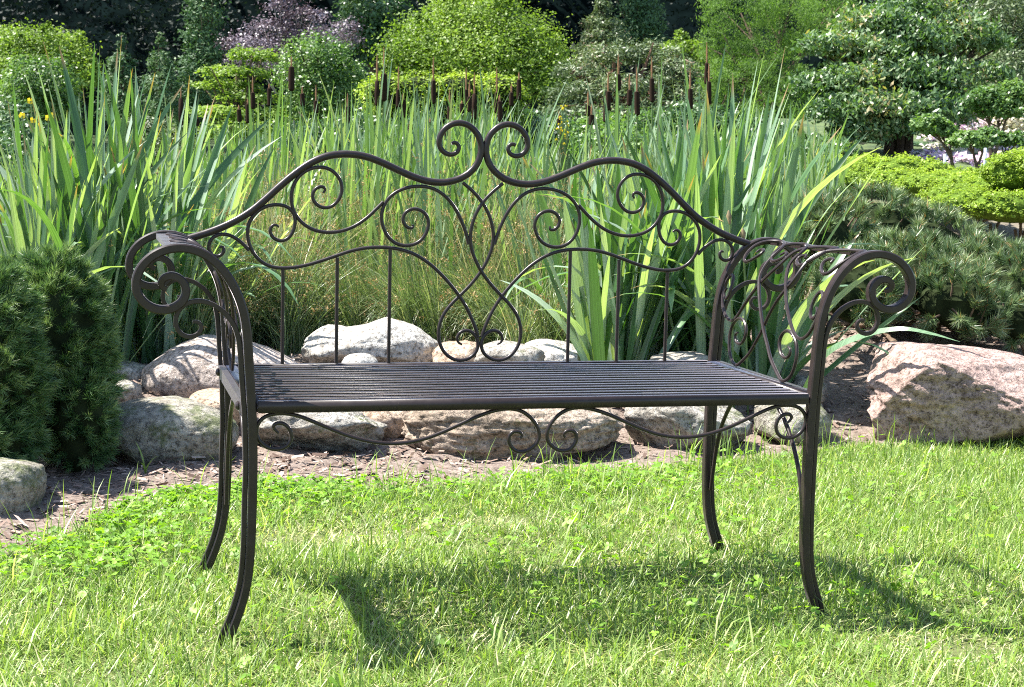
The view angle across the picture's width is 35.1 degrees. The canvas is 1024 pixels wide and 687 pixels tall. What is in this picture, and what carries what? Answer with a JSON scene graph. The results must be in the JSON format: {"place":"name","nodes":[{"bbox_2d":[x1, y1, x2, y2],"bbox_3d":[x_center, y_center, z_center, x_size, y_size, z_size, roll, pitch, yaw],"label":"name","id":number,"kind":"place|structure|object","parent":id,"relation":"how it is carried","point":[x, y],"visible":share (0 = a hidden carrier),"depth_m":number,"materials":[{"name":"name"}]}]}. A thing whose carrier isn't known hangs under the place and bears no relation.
{"place":"outdoors","nodes":[
{"label":"outdoors","id":0,"kind":"place"},
{"bbox_2d":[18,98,53,185],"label":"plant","id":1,"kind":"object","parent":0,"point":[31,118],"visible":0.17,"depth_m":6.41,"materials":[{"name":"yellow plant"}]},
{"bbox_2d":[0,0,1022,138],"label":"hillside","id":2,"kind":"structure","parent":0,"point":[559,9],"depth_m":58.07,"materials":[{"name":"green plant"}]},
{"bbox_2d":[0,112,1023,686],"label":"ground","id":3,"kind":"structure","parent":0,"point":[852,398],"depth_m":3.98,"materials":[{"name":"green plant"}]},
{"bbox_2d":[0,457,46,514],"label":"rock","id":4,"kind":"object","parent":3,"relation":"on","point":[22,483],"visible":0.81,"depth_m":4.00,"materials":[{"name":"stone"}]},
{"bbox_2d":[0,257,64,462],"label":"dwarf pine","id":5,"kind":"object","parent":3,"relation":"on","point":[25,366],"visible":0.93,"depth_m":4.33,"materials":[{"name":"green plant"}]},
{"bbox_2d":[0,89,70,200],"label":"bush","id":6,"kind":"object","parent":3,"relation":"on","point":[6,131],"visible":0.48,"depth_m":12.63,"materials":[{"name":"green plant"}]},
{"bbox_2d":[0,47,88,173],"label":"bush","id":7,"kind":"object","parent":3,"relation":"on","point":[21,87],"visible":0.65,"depth_m":16.82,"materials":[{"name":"green plant"}]},
{"bbox_2d":[0,17,105,127],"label":"bush","id":8,"kind":"object","parent":3,"relation":"on","point":[19,41],"visible":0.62,"depth_m":21.88,"materials":[{"name":"green plant"}]},
{"bbox_2d":[0,239,129,473],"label":"dwarf pine","id":9,"kind":"object","parent":3,"relation":"on","point":[83,337],"visible":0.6,"depth_m":4.60,"materials":[{"name":"green plant"}]},
{"bbox_2d":[0,83,238,295],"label":"iris plant","id":10,"kind":"object","parent":3,"relation":"on","point":[22,222],"visible":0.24,"depth_m":5.53,"materials":[{"name":"green plant"}]},
{"bbox_2d":[93,32,152,120],"bbox_3d":[-5.771,-3.516,23.948,0.918,2.174,1.001,0,6,-15],"label":"conifer","id":11,"kind":"object","parent":3,"relation":"on","point":[124,74],"visible":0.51,"depth_m":23.92,"materials":[{"name":"green plant"}]},
{"bbox_2d":[111,380,141,401],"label":"rock","id":12,"kind":"object","parent":3,"relation":"on","point":[134,389],"visible":0.37,"depth_m":5.30,"materials":[{"name":"grey stone"}]},
{"bbox_2d":[110,360,145,378],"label":"rock","id":13,"kind":"object","parent":3,"relation":"on","point":[134,369],"visible":0.35,"depth_m":5.59,"materials":[{"name":"grey stone"}]},
{"bbox_2d":[0,38,270,362],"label":"iris plant","id":14,"kind":"object","parent":3,"relation":"on","point":[77,173],"visible":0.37,"depth_m":5.64,"materials":[{"name":"green plant"}]},
{"bbox_2d":[0,60,298,363],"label":"iris plant","id":15,"kind":"object","parent":3,"relation":"on","point":[150,352],"visible":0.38,"depth_m":5.85,"materials":[{"name":"green plant"}]},
{"bbox_2d":[106,111,195,184],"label":"bush","id":16,"kind":"object","parent":3,"relation":"on","point":[148,122],"visible":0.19,"depth_m":16.44,"materials":[{"name":"green plant"}]},
{"bbox_2d":[138,32,190,170],"bbox_3d":[-5.355,-3.686,24.997,0.924,2.240,0.914,0,6,-15],"label":"conifer","id":17,"kind":"object","parent":3,"relation":"on","point":[161,63],"visible":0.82,"depth_m":24.90,"materials":[{"name":"green plant"}]},
{"bbox_2d":[113,396,238,466],"bbox_3d":[-1.036,0.274,4.906,0.420,0.221,0.431,1,6,0],"label":"rock","id":18,"kind":"object","parent":3,"relation":"on","point":[161,428],"visible":0.59,"depth_m":4.72,"materials":[{"name":"stone"}]},
{"bbox_2d":[168,0,232,160],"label":"tall conifer","id":19,"kind":"object","parent":3,"relation":"on","point":[199,43],"visible":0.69,"depth_m":26.86,"materials":[{"name":"green plant"}]},
{"bbox_2d":[92,201,317,356],"bbox_3d":[-1.353,-0.198,6.144,1.239,0.760,1.550,0,6,-15],"label":"rush tussock","id":20,"kind":"object","parent":3,"relation":"on","point":[202,317],"visible":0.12,"depth_m":5.89,"materials":[{"name":"green plant"}]},
{"bbox_2d":[189,388,239,426],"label":"rock","id":21,"kind":"object","parent":3,"relation":"on","point":[209,397],"visible":0.24,"depth_m":5.16,"materials":[{"name":"beige stone"}]},
{"bbox_2d":[141,334,296,397],"bbox_3d":[-0.989,0.114,5.616,0.589,0.281,0.503,1,6,0],"label":"rock","id":22,"kind":"object","parent":3,"relation":"on","point":[187,368],"visible":0.38,"depth_m":5.44,"materials":[{"name":"grey stone"}]},
{"bbox_2d":[184,43,296,174],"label":"layered shrub","id":23,"kind":"object","parent":3,"relation":"on","point":[237,85],"visible":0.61,"depth_m":15.80,"materials":[{"name":"green plant"}]},
{"bbox_2d":[161,123,334,334],"bbox_3d":[-1.139,-0.421,6.366,1.104,0.923,0.993,4,7,25],"label":"iris plant","id":24,"kind":"object","parent":3,"relation":"on","point":[236,194],"visible":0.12,"depth_m":6.18,"materials":[{"name":"green plant"}]},
{"bbox_2d":[249,70,287,185],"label":"cattail plant","id":25,"kind":"object","parent":3,"relation":"on","point":[252,100],"visible":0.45,"depth_m":8.16,"materials":[{"name":"green plant"}]},
{"bbox_2d":[205,0,364,127],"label":"purple tree","id":26,"kind":"object","parent":3,"relation":"on","point":[341,35],"visible":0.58,"depth_m":23.89,"materials":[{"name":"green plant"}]},
{"bbox_2d":[197,208,402,355],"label":"rush tussock","id":27,"kind":"object","parent":3,"relation":"on","point":[293,345],"visible":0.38,"depth_m":6.26,"materials":[{"name":"green plant"}]},
{"bbox_2d":[281,56,327,199],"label":"cattail plant","id":28,"kind":"object","parent":3,"relation":"on","point":[291,79],"visible":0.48,"depth_m":7.68,"materials":[{"name":"green plant"}]},
{"bbox_2d":[156,145,466,310],"bbox_3d":[-1.047,-0.462,7.094,1.754,0.849,1.614,3,7,19],"label":"rush tussock","id":29,"kind":"object","parent":3,"relation":"on","point":[271,214],"visible":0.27,"depth_m":6.99,"materials":[{"name":"plant"}]},
{"bbox_2d":[262,26,369,127],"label":"bush","id":30,"kind":"object","parent":3,"relation":"on","point":[338,78],"visible":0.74,"depth_m":16.88,"materials":[{"name":"green plant"}]},
{"bbox_2d":[258,412,387,451],"bbox_3d":[-0.603,0.264,5.101,0.422,0.214,0.442,1,6,0],"label":"rock","id":31,"kind":"object","parent":3,"relation":"on","point":[306,434],"visible":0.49,"depth_m":4.95,"materials":[{"name":"grey stone"}]},
{"bbox_2d":[246,221,407,351],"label":"rush tussock","id":32,"kind":"object","parent":3,"relation":"on","point":[348,320],"visible":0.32,"depth_m":6.57,"materials":[{"name":"green plant"}]},
{"bbox_2d":[292,87,370,276],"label":"cattail plant","id":33,"kind":"object","parent":3,"relation":"on","point":[317,111],"visible":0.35,"depth_m":8.09,"materials":[{"name":"green plant"}]},
{"bbox_2d":[342,353,377,362],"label":"rock","id":34,"kind":"object","parent":3,"relation":"on","point":[359,358],"visible":0.41,"depth_m":5.47,"materials":[{"name":"white stone"}]},
{"bbox_2d":[301,317,437,362],"bbox_3d":[-0.512,0.003,5.890,0.499,0.204,0.403,1,6,0],"label":"rock","id":35,"kind":"object","parent":3,"relation":"on","point":[411,342],"visible":0.7,"depth_m":5.74,"materials":[{"name":"white stone"}]},
{"bbox_2d":[246,106,494,181],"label":"bush","id":36,"kind":"object","parent":3,"relation":"on","point":[361,124],"visible":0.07,"depth_m":12.44,"materials":[{"name":"green plant"}]},
{"bbox_2d":[330,0,413,125],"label":"forest tree","id":37,"kind":"object","parent":3,"relation":"on","point":[376,10],"visible":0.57,"depth_m":31.68,"materials":[{"name":"green plant"}]},
{"bbox_2d":[355,43,408,257],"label":"cattail plant","id":38,"kind":"object","parent":3,"relation":"on","point":[383,92],"visible":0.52,"depth_m":7.48,"materials":[{"name":"green plant"}]},
{"bbox_2d":[319,56,448,237],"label":"cattail plant","id":39,"kind":"object","parent":3,"relation":"on","point":[377,94],"visible":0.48,"depth_m":7.84,"materials":[{"name":"green plant"}]},
{"bbox_2d":[363,393,408,437],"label":"rock","id":40,"kind":"object","parent":3,"relation":"on","point":[393,421],"visible":0.14,"depth_m":5.20,"materials":[{"name":"beige stone"}]},
{"bbox_2d":[358,57,453,155],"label":"cattail plant","id":41,"kind":"object","parent":3,"relation":"on","point":[433,90],"visible":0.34,"depth_m":8.24,"materials":[{"name":"green plant"}]},
{"bbox_2d":[383,66,436,204],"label":"cattail plant","id":42,"kind":"object","parent":3,"relation":"on","point":[398,100],"visible":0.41,"depth_m":7.73,"materials":[{"name":"green plant"}]},
{"bbox_2d":[315,229,529,344],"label":"rush tussock","id":43,"kind":"object","parent":3,"relation":"on","point":[405,305],"visible":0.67,"depth_m":6.49,"materials":[{"name":"green plant"}]},
{"bbox_2d":[0,68,861,333],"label":"reed bed","id":44,"kind":"object","parent":3,"relation":"on","point":[428,149],"visible":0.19,"depth_m":7.32,"materials":[{"name":"green plant"}]},
{"bbox_2d":[352,69,539,131],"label":"clipped hedge","id":45,"kind":"object","parent":3,"relation":"on","point":[422,82],"visible":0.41,"depth_m":12.87,"materials":[{"name":"green plant"}]},
{"bbox_2d":[432,340,479,387],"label":"rock","id":46,"kind":"object","parent":3,"relation":"on","point":[455,349],"visible":0.37,"depth_m":5.61,"materials":[{"name":"beige stone"}]},
{"bbox_2d":[414,67,499,189],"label":"cattail plant","id":47,"kind":"object","parent":3,"relation":"on","point":[474,103],"visible":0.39,"depth_m":7.95,"materials":[{"name":"green plant"}]},
{"bbox_2d":[443,98,482,263],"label":"cattail plant","id":48,"kind":"object","parent":3,"relation":"on","point":[461,106],"visible":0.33,"depth_m":7.74,"materials":[{"name":"green plant"}]},
{"bbox_2d":[317,141,612,338],"bbox_3d":[-0.175,-0.447,7.041,1.608,0.858,1.628,1,6,-2],"label":"rush tussock","id":49,"kind":"object","parent":3,"relation":"on","point":[518,235],"visible":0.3,"depth_m":6.91,"materials":[{"name":"plant"}]},
{"bbox_2d":[361,0,588,108],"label":"shrub","id":50,"kind":"object","parent":3,"relation":"on","point":[521,49],"visible":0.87,"depth_m":18.64,"materials":[{"name":"green plant"}]},
{"bbox_2d":[446,80,516,273],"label":"cattail plant","id":51,"kind":"object","parent":3,"relation":"on","point":[469,106],"visible":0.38,"depth_m":7.75,"materials":[{"name":"green plant"}]},
{"bbox_2d":[454,95,542,242],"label":"cattail plant","id":52,"kind":"object","parent":3,"relation":"on","point":[499,111],"visible":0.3,"depth_m":7.63,"materials":[{"name":"green plant"}]},
{"bbox_2d":[0,416,1010,555],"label":"edge grass","id":53,"kind":"structure","parent":3,"relation":"on","point":[689,458],"depth_m":4.60,"materials":[{"name":"green plant"}]},
{"bbox_2d":[474,340,545,386],"bbox_3d":[-0.009,0.070,5.610,0.250,0.155,0.297,1,6,0],"label":"rock","id":54,"kind":"object","parent":3,"relation":"on","point":[505,348],"visible":0.41,"depth_m":5.50,"materials":[{"name":"grey stone"}]},
{"bbox_2d":[0,429,1023,686],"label":"grass","id":55,"kind":"structure","parent":3,"relation":"on","point":[1006,493],"depth_m":3.38,"materials":[{"name":"green plant"}]},
{"bbox_2d":[0,434,1023,686],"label":"clover","id":56,"kind":"object","parent":55,"relation":"on","point":[158,516],"visible":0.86,"depth_m":3.81,"materials":[{"name":"green plant"}]},
{"bbox_2d":[0,0,1023,136],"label":"forest","id":57,"kind":"object","parent":3,"relation":"on","point":[137,12],"visible":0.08,"depth_m":48.57,"materials":[{"name":"green plant"}]},
{"bbox_2d":[401,391,623,462],"bbox_3d":[0.002,0.267,5.159,0.713,0.238,0.530,1,6,0],"label":"rock","id":58,"kind":"object","parent":3,"relation":"on","point":[476,439],"visible":0.5,"depth_m":4.93,"materials":[{"name":"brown stone"}]},
{"bbox_2d":[479,63,554,270],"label":"cattail plant","id":59,"kind":"object","parent":3,"relation":"on","point":[495,109],"visible":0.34,"depth_m":7.79,"materials":[{"name":"green plant"}]},
{"bbox_2d":[455,103,583,163],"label":"bush","id":60,"kind":"object","parent":3,"relation":"on","point":[536,121],"visible":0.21,"depth_m":13.08,"materials":[{"name":"green plant"}]},
{"bbox_2d":[125,120,915,645],"bbox_3d":[-0.005,0.045,3.344,1.532,1.014,0.561,0,6,-15],"label":"garden bench","id":61,"kind":"object","parent":3,"relation":"on","point":[709,384],"visible":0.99,"depth_m":3.35,"materials":[{"name":"brown paint"}]},
{"bbox_2d":[468,258,575,343],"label":"rush tussock","id":62,"kind":"object","parent":3,"relation":"on","point":[543,328],"visible":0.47,"depth_m":6.20,"materials":[{"name":"green plant"}]},
{"bbox_2d":[500,73,581,276],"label":"cattail plant","id":63,"kind":"object","parent":3,"relation":"on","point":[519,95],"visible":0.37,"depth_m":7.92,"materials":[{"name":"green plant"}]},
{"bbox_2d":[525,339,580,388],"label":"rock","id":64,"kind":"object","parent":3,"relation":"on","point":[554,350],"visible":0.27,"depth_m":5.71,"materials":[{"name":"white stone"}]},
{"bbox_2d":[555,105,568,235],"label":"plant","id":65,"kind":"object","parent":3,"relation":"on","point":[564,140],"visible":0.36,"depth_m":7.38,"materials":[{"name":"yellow plant"}]},
{"bbox_2d":[490,149,641,342],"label":"iris plant","id":66,"kind":"object","parent":3,"relation":"on","point":[554,237],"visible":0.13,"depth_m":6.47,"materials":[{"name":"green plant"}]},
{"bbox_2d":[516,92,645,206],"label":"cattail plant","id":67,"kind":"object","parent":3,"relation":"on","point":[588,111],"visible":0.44,"depth_m":7.45,"materials":[{"name":"green plant"}]},
{"bbox_2d":[537,72,629,202],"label":"cattail plant","id":68,"kind":"object","parent":3,"relation":"on","point":[608,97],"visible":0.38,"depth_m":7.86,"materials":[{"name":"green plant"}]},
{"bbox_2d":[569,0,630,112],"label":"conifer","id":69,"kind":"object","parent":3,"relation":"on","point":[603,23],"visible":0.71,"depth_m":27.89,"materials":[{"name":"green plant"}]},
{"bbox_2d":[578,104,622,202],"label":"cattail plant","id":70,"kind":"object","parent":3,"relation":"on","point":[591,119],"visible":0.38,"depth_m":7.58,"materials":[{"name":"green plant"}]},
{"bbox_2d":[565,95,635,199],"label":"cattail plant","id":71,"kind":"object","parent":3,"relation":"on","point":[601,178],"visible":0.2,"depth_m":8.05,"materials":[{"name":"green plant"}]},
{"bbox_2d":[557,106,687,166],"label":"bush","id":72,"kind":"object","parent":3,"relation":"on","point":[573,131],"visible":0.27,"depth_m":12.75,"materials":[{"name":"green plant"}]},
{"bbox_2d":[537,34,713,122],"bbox_3d":[1.010,-2.480,15.363,1.823,0.989,1.500,0,6,-15],"label":"spreading pine","id":73,"kind":"object","parent":3,"relation":"on","point":[588,69],"visible":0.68,"depth_m":15.35,"materials":[{"name":"green plant"}]},
{"bbox_2d":[586,74,664,232],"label":"cattail plant","id":74,"kind":"object","parent":3,"relation":"on","point":[629,96],"visible":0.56,"depth_m":7.58,"materials":[{"name":"green plant"}]},
{"bbox_2d":[586,69,678,204],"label":"cattail plant","id":75,"kind":"object","parent":3,"relation":"on","point":[637,102],"visible":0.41,"depth_m":7.66,"materials":[{"name":"green plant"}]},
{"bbox_2d":[520,112,757,359],"bbox_3d":[0.583,-0.315,5.879,1.119,1.031,1.011,0,6,-15],"label":"iris plant","id":76,"kind":"object","parent":3,"relation":"on","point":[633,183],"visible":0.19,"depth_m":5.85,"materials":[{"name":"green plant"}]},
{"bbox_2d":[501,152,777,390],"bbox_3d":[0.423,-0.232,5.801,0.794,0.911,0.806,-4,8,-39],"label":"iris plant","id":77,"kind":"object","parent":3,"relation":"on","point":[595,333],"visible":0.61,"depth_m":5.72,"materials":[{"name":"green plant"}]},
{"bbox_2d":[607,0,673,76],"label":"conifer","id":78,"kind":"object","parent":3,"relation":"on","point":[641,24],"visible":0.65,"depth_m":30.81,"materials":[{"name":"green plant"}]},
{"bbox_2d":[611,57,670,235],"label":"cattail plant","id":79,"kind":"object","parent":3,"relation":"on","point":[652,95],"visible":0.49,"depth_m":8.44,"materials":[{"name":"green plant"}]},
{"bbox_2d":[601,54,696,194],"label":"cattail plant","id":80,"kind":"object","parent":3,"relation":"on","point":[618,75],"visible":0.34,"depth_m":7.81,"materials":[{"name":"green plant"}]},
{"bbox_2d":[650,351,707,359],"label":"rock","id":81,"kind":"object","parent":3,"relation":"on","point":[681,355],"visible":0.12,"depth_m":5.57,"materials":[{"name":"grey stone"}]},
{"bbox_2d":[624,384,751,448],"bbox_3d":[0.568,0.258,5.295,0.410,0.242,0.431,1,6,0],"label":"rock","id":82,"kind":"object","parent":3,"relation":"on","point":[664,420],"visible":0.38,"depth_m":5.16,"materials":[{"name":"grey stone"}]},
{"bbox_2d":[658,28,723,94],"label":"bush","id":83,"kind":"object","parent":3,"relation":"on","point":[684,39],"visible":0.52,"depth_m":21.85,"materials":[{"name":"green plant"}]},
{"bbox_2d":[497,50,889,391],"bbox_3d":[0.654,-0.452,6.035,1.402,1.309,1.336,0,6,-15],"label":"iris plant","id":84,"kind":"object","parent":3,"relation":"on","point":[718,202],"visible":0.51,"depth_m":5.82,"materials":[{"name":"green plant"}]},
{"bbox_2d":[646,69,757,187],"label":"cattail plant","id":85,"kind":"object","parent":3,"relation":"on","point":[690,94],"visible":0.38,"depth_m":8.21,"materials":[{"name":"green plant"}]},
{"bbox_2d":[672,66,738,164],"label":"cattail plant","id":86,"kind":"object","parent":3,"relation":"on","point":[709,91],"visible":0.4,"depth_m":8.40,"materials":[{"name":"green plant"}]},
{"bbox_2d":[681,40,775,184],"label":"cattail plant","id":87,"kind":"object","parent":3,"relation":"on","point":[713,119],"visible":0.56,"depth_m":8.51,"materials":[{"name":"green plant"}]},
{"bbox_2d":[656,94,815,153],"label":"bush","id":88,"kind":"object","parent":3,"relation":"on","point":[695,112],"visible":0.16,"depth_m":12.84,"materials":[{"name":"green plant"}]},
{"bbox_2d":[740,228,748,414],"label":"flower stalk","id":89,"kind":"object","parent":3,"relation":"on","point":[743,234],"visible":0.53,"depth_m":5.64,"materials":[{"name":"green plant"}]},
{"bbox_2d":[602,171,925,406],"bbox_3d":[0.880,-0.210,5.813,1.181,0.922,0.974,3,6,12],"label":"iris plant","id":90,"kind":"object","parent":3,"relation":"on","point":[802,322],"visible":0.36,"depth_m":5.78,"materials":[{"name":"green plant"}]},
{"bbox_2d":[803,327,959,387],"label":"iris leaf","id":91,"kind":"object","parent":90,"relation":"attached to","point":[838,345],"visible":0.75,"depth_m":4.86,"materials":[{"name":"green plant"}]},
{"bbox_2d":[690,0,869,119],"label":"feathery tree","id":92,"kind":"object","parent":3,"relation":"on","point":[811,15],"visible":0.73,"depth_m":20.68,"materials":[{"name":"green plant"}]},
{"bbox_2d":[753,404,831,445],"bbox_3d":[0.940,0.268,5.451,0.251,0.178,0.333,1,6,0],"label":"rock","id":93,"kind":"object","parent":3,"relation":"on","point":[768,418],"visible":0.37,"depth_m":5.34,"materials":[{"name":"stone"}]},
{"bbox_2d":[791,375,826,403],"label":"rock","id":94,"kind":"object","parent":3,"relation":"on","point":[800,380],"visible":0.24,"depth_m":5.77,"materials":[{"name":"grey stone"}]},
{"bbox_2d":[807,151,956,194],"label":"clipped hedge","id":95,"kind":"object","parent":3,"relation":"on","point":[888,169],"visible":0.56,"depth_m":9.60,"materials":[{"name":"green plant"}]},
{"bbox_2d":[773,179,1023,355],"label":"dwarf pine","id":96,"kind":"object","parent":3,"relation":"on","point":[966,286],"visible":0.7,"depth_m":6.50,"materials":[{"name":"green plant"}]},
{"bbox_2d":[782,0,1017,155],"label":"broadleaf tree","id":97,"kind":"object","parent":3,"relation":"on","point":[882,45],"visible":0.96,"depth_m":13.15,"materials":[{"name":"green plant"}]},
{"bbox_2d":[909,111,958,167],"bbox_3d":[2.866,-1.281,11.006,0.359,0.587,0.311,3,6,14],"label":"cloud pruned tree","id":98,"kind":"object","parent":3,"relation":"on","point":[938,126],"visible":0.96,"depth_m":10.93,"materials":[{"name":"green plant"}]},
{"bbox_2d":[866,341,1023,444],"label":"rock","id":99,"kind":"object","parent":3,"relation":"on","point":[975,394],"visible":0.87,"depth_m":5.36,"materials":[{"name":"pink stone"}]},
{"bbox_2d":[889,165,1023,240],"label":"clipped hedge","id":100,"kind":"object","parent":3,"relation":"on","point":[966,190],"visible":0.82,"depth_m":7.96,"materials":[{"name":"green plant"}]},
{"bbox_2d":[909,116,1023,165],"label":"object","id":101,"kind":"object","parent":3,"relation":"on","point":[960,154],"visible":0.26,"depth_m":13.78,"materials":[{"name":"white plant"}]},
{"bbox_2d":[945,125,1023,168],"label":"cloud pruned tree","id":102,"kind":"object","parent":3,"relation":"on","point":[986,136],"visible":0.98,"depth_m":10.73,"materials":[{"name":"green plant"}]},
{"bbox_2d":[955,0,1023,122],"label":"pine","id":103,"kind":"object","parent":3,"relation":"on","point":[1016,30],"visible":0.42,"depth_m":20.67,"materials":[{"name":"green plant"}]},
{"bbox_2d":[957,76,1023,161],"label":"cloud pruned tree","id":104,"kind":"object","parent":3,"relation":"on","point":[1005,100],"visible":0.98,"depth_m":11.51,"materials":[{"name":"green plant"}]},
{"bbox_2d":[972,146,1023,242],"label":"clipped hedge","id":105,"kind":"object","parent":3,"relation":"on","point":[1005,170],"visible":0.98,"depth_m":7.93,"materials":[{"name":"green plant"}]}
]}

